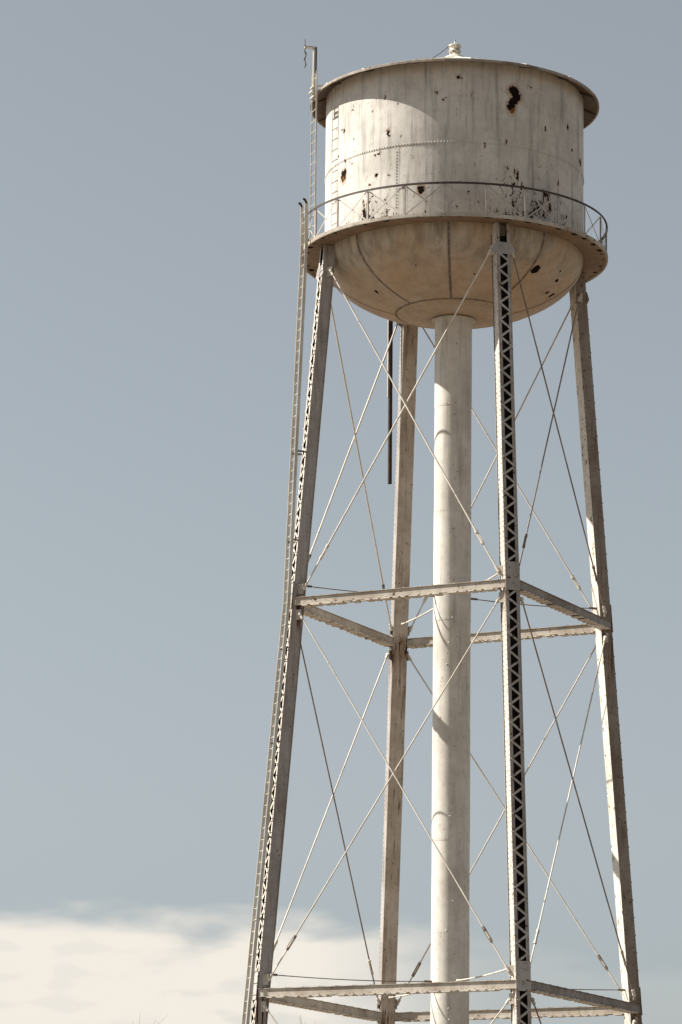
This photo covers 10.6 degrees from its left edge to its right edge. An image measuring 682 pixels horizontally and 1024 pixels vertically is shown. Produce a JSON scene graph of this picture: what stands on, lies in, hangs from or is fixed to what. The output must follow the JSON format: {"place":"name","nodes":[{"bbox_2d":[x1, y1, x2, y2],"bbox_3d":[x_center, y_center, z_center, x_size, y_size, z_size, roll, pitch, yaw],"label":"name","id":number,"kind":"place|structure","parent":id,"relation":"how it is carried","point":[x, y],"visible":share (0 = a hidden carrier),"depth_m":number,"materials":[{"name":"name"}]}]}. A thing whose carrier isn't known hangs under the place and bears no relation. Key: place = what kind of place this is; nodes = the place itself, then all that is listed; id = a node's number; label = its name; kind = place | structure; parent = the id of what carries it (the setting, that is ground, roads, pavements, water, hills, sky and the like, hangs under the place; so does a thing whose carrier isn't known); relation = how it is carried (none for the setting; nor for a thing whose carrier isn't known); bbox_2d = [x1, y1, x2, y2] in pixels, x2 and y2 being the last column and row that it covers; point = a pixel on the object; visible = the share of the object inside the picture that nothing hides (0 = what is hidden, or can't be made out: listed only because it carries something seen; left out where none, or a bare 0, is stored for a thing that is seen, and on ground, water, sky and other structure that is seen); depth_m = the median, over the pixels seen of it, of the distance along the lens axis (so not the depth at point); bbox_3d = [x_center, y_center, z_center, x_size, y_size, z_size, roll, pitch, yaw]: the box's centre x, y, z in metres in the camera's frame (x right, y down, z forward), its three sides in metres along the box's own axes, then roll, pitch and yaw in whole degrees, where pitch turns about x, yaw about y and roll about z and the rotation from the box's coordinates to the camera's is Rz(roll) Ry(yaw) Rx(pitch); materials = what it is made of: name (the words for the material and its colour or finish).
{"place":"outdoors","nodes":[
{"label":"outdoors","id":0,"kind":"place"},
{"bbox_2d":[0,0,681,1023],"label":"sky","id":1,"kind":"structure","parent":0,"point":[155,155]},
{"bbox_3d":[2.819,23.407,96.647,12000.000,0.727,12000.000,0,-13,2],"label":"ground","id":2,"kind":"structure","parent":0,"visible":0},
{"bbox_2d":[242,39,642,1023],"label":"water tower","id":3,"kind":"structure","parent":2,"relation":"on","point":[454,203],"depth_m":100.87,"materials":[{"name":"metal"}]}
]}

